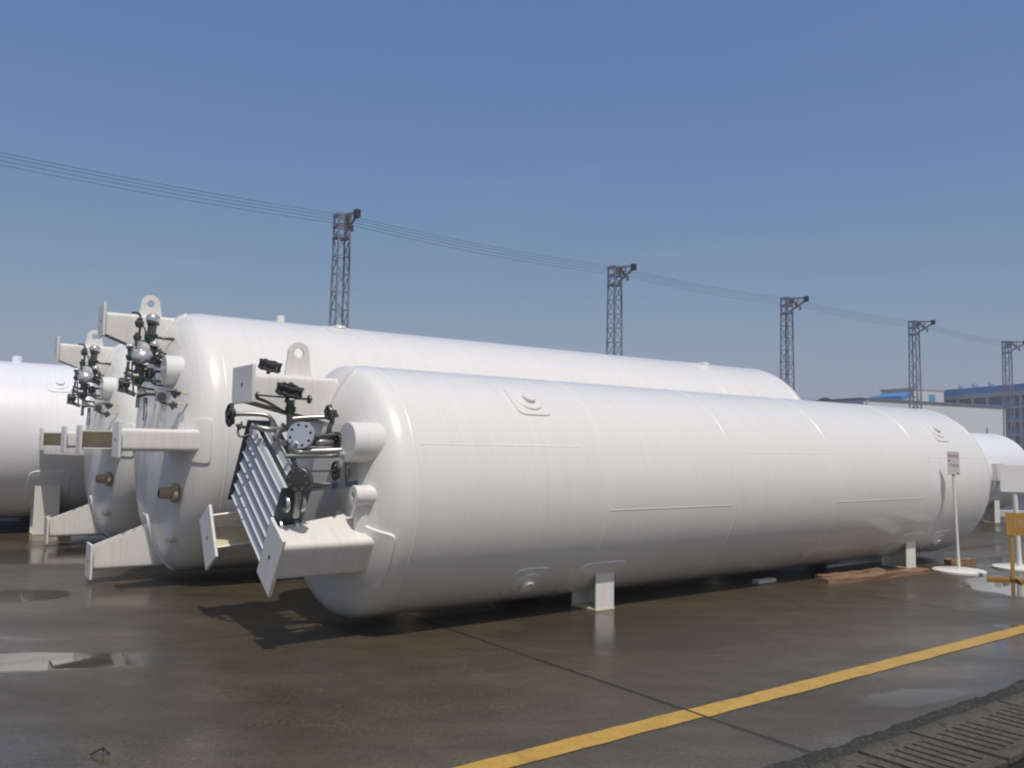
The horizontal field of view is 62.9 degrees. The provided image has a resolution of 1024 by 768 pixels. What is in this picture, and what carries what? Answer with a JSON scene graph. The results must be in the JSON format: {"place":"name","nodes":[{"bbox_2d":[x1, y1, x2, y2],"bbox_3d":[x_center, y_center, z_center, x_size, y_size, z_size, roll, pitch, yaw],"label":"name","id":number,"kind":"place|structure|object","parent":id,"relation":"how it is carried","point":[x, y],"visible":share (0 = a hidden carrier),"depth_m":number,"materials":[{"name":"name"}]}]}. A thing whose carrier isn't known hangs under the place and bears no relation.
{"place":"outdoors","nodes":[
{"label":"outdoors","id":0,"kind":"place"},
{"bbox_2d":[0,496,1023,767],"bbox_3d":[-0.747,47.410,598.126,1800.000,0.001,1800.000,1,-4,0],"label":"ground","id":1,"kind":"structure","parent":0,"point":[400,690],"depth_m":6.36,"materials":[{"name":"grey concrete"}]},
{"bbox_2d":[0,518,29,531],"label":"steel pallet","id":2,"kind":"object","parent":1,"relation":"on","point":[14,524],"depth_m":15.33,"materials":[{"name":"blue"}]},
{"bbox_2d":[0,356,92,534],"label":"storage tank","id":3,"kind":"object","parent":1,"relation":"on","point":[37,485],"visible":0.18,"depth_m":14.78,"materials":[{"name":"white metal"}]},
{"bbox_2d":[39,330,146,543],"bbox_3d":[-2.378,1.152,16.628,11.961,3.466,3.240,4,-5,-35],"label":"storage tank","id":4,"kind":"object","parent":1,"relation":"on","point":[109,509],"visible":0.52,"depth_m":12.97,"materials":[{"name":"white metal"}]},
{"bbox_2d":[90,747,109,754],"bbox_3d":[-2.167,1.935,4.404,0.072,0.041,0.098,5,-6,-45],"label":"dry twig","id":5,"kind":"object","parent":1,"relation":"on","point":[103,749],"visible":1,"depth_m":4.41,"materials":[{"name":"grey wood"}]},
{"bbox_2d":[329,209,360,327],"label":"lattice mast","id":6,"kind":"object","parent":1,"relation":"on","point":[356,213],"visible":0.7,"depth_m":43.42,"materials":[{"name":"grey metal"}]},
{"bbox_2d":[1,156,1010,343],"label":"overhead wire","id":7,"kind":"object","parent":6,"relation":"attached to","point":[433,237],"visible":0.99,"depth_m":44.83,"materials":[{"name":"grey metal"}]},
{"bbox_2d":[0,152,1017,343],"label":"overhead wire","id":8,"kind":"object","parent":6,"relation":"attached to","point":[437,235],"visible":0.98,"depth_m":45.34,"materials":[{"name":"grey metal"}]},
{"bbox_2d":[0,160,1022,347],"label":"overhead wire","id":9,"kind":"object","parent":6,"relation":"attached to","point":[429,239],"visible":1,"depth_m":44.47,"materials":[{"name":"grey metal"}]},
{"bbox_2d":[3,165,1021,348],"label":"overhead wire","id":10,"kind":"object","parent":6,"relation":"attached to","point":[432,243],"visible":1,"depth_m":44.62,"materials":[{"name":"grey metal"}]},
{"bbox_2d":[75,295,800,579],"bbox_3d":[-0.011,0.933,13.284,11.961,3.466,3.240,4,-5,-34],"label":"storage tank","id":11,"kind":"object","parent":1,"relation":"on","point":[181,440],"visible":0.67,"depth_m":9.98,"materials":[{"name":"white metal"}]},
{"bbox_2d":[2,529,1020,751],"bbox_3d":[10.267,4.278,32.253,72.000,0.001,34.500,4,-5,-36],"label":"slab joint","id":12,"kind":"object","parent":1,"relation":"on","point":[590,676],"visible":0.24,"depth_m":6.76,"materials":[{"name":"black"}]},
{"bbox_2d":[200,342,989,617],"bbox_3d":[2.235,1.210,10.654,11.833,2.584,2.354,4,-5,-36],"label":"storage tank","id":13,"kind":"object","parent":1,"relation":"on","point":[382,491],"visible":1,"depth_m":8.10,"materials":[{"name":"white metal"}]},
{"bbox_2d":[606,263,636,355],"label":"lattice mast","id":14,"kind":"object","parent":1,"relation":"on","point":[633,266],"visible":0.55,"depth_m":54.77,"materials":[{"name":"grey metal"}]},
{"bbox_2d":[454,625,1023,767],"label":"yellow line","id":15,"kind":"object","parent":1,"relation":"on","point":[563,746],"visible":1,"depth_m":5.38,"materials":[{"name":"yellow paint"}]},
{"bbox_2d":[752,577,775,583],"bbox_3d":[3.213,2.501,10.670,0.350,0.042,0.105,4,-5,-36],"label":"white offcut","id":16,"kind":"object","parent":1,"relation":"on","point":[763,580],"visible":1,"depth_m":10.62,"materials":[{"name":"white"}]},
{"bbox_2d":[780,296,808,390],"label":"lattice mast","id":17,"kind":"object","parent":1,"relation":"on","point":[786,313],"visible":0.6,"depth_m":64.96,"materials":[{"name":"grey metal"}]},
{"bbox_2d":[814,567,885,578],"bbox_3d":[4.596,2.567,11.362,1.403,0.060,0.140,4,-5,-33],"label":"timber plank","id":18,"kind":"object","parent":1,"relation":"on","point":[835,574],"visible":0.65,"depth_m":11.26,"materials":[{"name":"brown wood"}]},
{"bbox_2d":[825,558,881,567],"bbox_3d":[5.396,2.674,12.631,2.200,0.056,0.056,4,-5,-36],"label":"white pipe","id":19,"kind":"object","parent":1,"relation":"on","point":[853,563],"visible":0.66,"depth_m":12.33,"materials":[{"name":"white"}]},
{"bbox_2d":[818,568,928,585],"bbox_3d":[4.835,2.543,11.132,2.215,0.080,0.160,4,-5,-33],"label":"timber baulk","id":20,"kind":"object","parent":1,"relation":"on","point":[858,577],"visible":1,"depth_m":11.01,"materials":[{"name":"brown wood"}]},
{"bbox_2d":[763,680,1023,767],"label":"broken slab edge","id":21,"kind":"object","parent":1,"relation":"on","point":[820,757],"visible":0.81,"depth_m":4.93,"materials":[{"name":"grey concrete"}]},
{"bbox_2d":[908,320,935,408],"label":"lattice mast","id":22,"kind":"object","parent":1,"relation":"on","point":[914,324],"visible":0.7,"depth_m":75.29,"materials":[{"name":"grey metal"}]},
{"bbox_2d":[932,451,986,575],"bbox_3d":[6.352,1.814,11.944,0.688,1.705,0.688,0,-5,18],"label":"sign stand","id":23,"kind":"object","parent":1,"relation":"on","point":[953,465],"visible":1,"depth_m":11.93,"materials":[{"name":"white metal"}]},
{"bbox_2d":[944,558,976,567],"bbox_3d":[6.629,2.642,12.392,0.435,0.132,0.182,2,-4,-13],"label":"timber block","id":24,"kind":"object","parent":1,"relation":"on","point":[969,562],"depth_m":12.34,"materials":[{"name":"brown wood"}]},
{"bbox_2d":[944,381,1023,447],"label":"office block","id":25,"kind":"structure","parent":1,"relation":"on","point":[990,394],"depth_m":171.01,"materials":[{"name":"grey concrete"}]},
{"bbox_2d":[946,400,956,402],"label":"window","id":26,"kind":"structure","parent":25,"relation":"in","point":[947,401],"depth_m":183.08,"materials":[{"name":"grey"}]},
{"bbox_2d":[960,399,970,403],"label":"window","id":27,"kind":"structure","parent":25,"relation":"in","point":[964,401],"depth_m":179.28,"materials":[{"name":"grey"}]},
{"bbox_2d":[975,398,985,404],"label":"window","id":28,"kind":"structure","parent":25,"relation":"in","point":[980,401],"depth_m":175.42,"materials":[{"name":"grey"}]},
{"bbox_2d":[990,397,1001,405],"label":"window","id":29,"kind":"structure","parent":25,"relation":"in","point":[996,401],"depth_m":171.51,"materials":[{"name":"grey"}]},
{"bbox_2d":[1007,395,1018,405],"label":"window","id":30,"kind":"structure","parent":25,"relation":"in","point":[1016,398],"depth_m":167.14,"materials":[{"name":"blue"}]},
{"bbox_2d":[1007,408,1019,419],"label":"window","id":31,"kind":"structure","parent":25,"relation":"in","point":[1016,410],"depth_m":166.94,"materials":[{"name":"blue glass"}]},
{"bbox_2d":[1007,422,1019,433],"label":"window","id":32,"kind":"structure","parent":25,"relation":"in","point":[1017,424],"depth_m":166.82,"materials":[{"name":"blue glass"}]},
{"bbox_2d":[1008,436,1019,445],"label":"window","id":33,"kind":"structure","parent":25,"relation":"in","point":[1017,437],"depth_m":166.25,"materials":[{"name":"blue glass"}]},
{"bbox_2d":[970,433,1023,522],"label":"storage tank","id":34,"kind":"object","parent":1,"relation":"on","point":[998,450],"visible":0.16,"depth_m":20.80,"materials":[{"name":"white metal"}]},
{"bbox_2d":[987,513,1023,582],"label":"warning board","id":35,"kind":"object","parent":1,"relation":"on","point":[1014,524],"visible":1,"depth_m":11.15,"materials":[{"name":"yellow metal"}]},
{"bbox_2d":[991,465,1023,571],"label":"sign stand","id":36,"kind":"object","parent":1,"relation":"on","point":[1012,478],"visible":0.91,"depth_m":12.37,"materials":[{"name":"white metal"}]},
{"bbox_2d":[1000,510,1023,516],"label":"concrete sleeper","id":37,"kind":"object","parent":1,"relation":"on","point":[1002,513],"visible":0.2,"depth_m":22.62,"materials":[{"name":"grey concrete"}]},
{"bbox_2d":[1001,341,1023,441],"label":"lattice mast","id":38,"kind":"object","parent":1,"relation":"on","point":[1008,345],"visible":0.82,"depth_m":87.58,"materials":[{"name":"grey metal"}]},
{"bbox_2d":[1009,758,1023,767],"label":"drain channel","id":39,"kind":"object","parent":1,"relation":"on","point":[1019,764],"depth_m":4.49,"materials":[{"name":"black concrete"}]},
{"bbox_2d":[813,752,902,767],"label":"drain cover","id":40,"kind":"object","parent":39,"relation":"on","point":[856,760],"visible":1,"depth_m":4.39,"materials":[{"name":"concrete"}]},
{"bbox_2d":[858,733,1008,767],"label":"drain cover","id":41,"kind":"object","parent":39,"relation":"on","point":[909,750],"visible":0.97,"depth_m":4.52,"materials":[{"name":"concrete"}]},
{"bbox_2d":[910,714,1023,764],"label":"drain cover","id":42,"kind":"object","parent":39,"relation":"on","point":[997,741],"visible":0.96,"depth_m":4.82,"materials":[{"name":"concrete"}]},
{"bbox_2d":[958,701,1023,731],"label":"drain cover","id":43,"kind":"object","parent":39,"relation":"on","point":[1003,714],"visible":0.81,"depth_m":5.23,"materials":[{"name":"concrete"}]},
{"bbox_2d":[999,692,1023,707],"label":"drain cover","id":44,"kind":"object","parent":39,"relation":"on","point":[1017,700],"visible":0.73,"depth_m":5.54,"materials":[{"name":"concrete"}]},
{"bbox_2d":[0,0,1023,399],"label":"sky","id":45,"kind":"structure","parent":0,"point":[864,157],"materials":[{"name":"blue"}]},
{"bbox_2d":[870,392,912,399],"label":"blue shed","id":46,"kind":"structure","parent":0,"point":[900,396],"depth_m":153.62,"materials":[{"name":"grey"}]},
{"bbox_2d":[809,397,1005,436],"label":"warehouse","id":47,"kind":"structure","parent":0,"point":[977,418],"depth_m":104.54,"materials":[{"name":"white metal"}]},
{"bbox_2d":[880,388,944,401],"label":"stair block","id":48,"kind":"structure","parent":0,"point":[933,395],"depth_m":177.97,"materials":[{"name":"white"}]},
{"bbox_2d":[929,394,934,401],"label":"window","id":49,"kind":"structure","parent":48,"relation":"in","point":[931,397],"depth_m":177.71,"materials":[{"name":"blue glass"}]}
]}

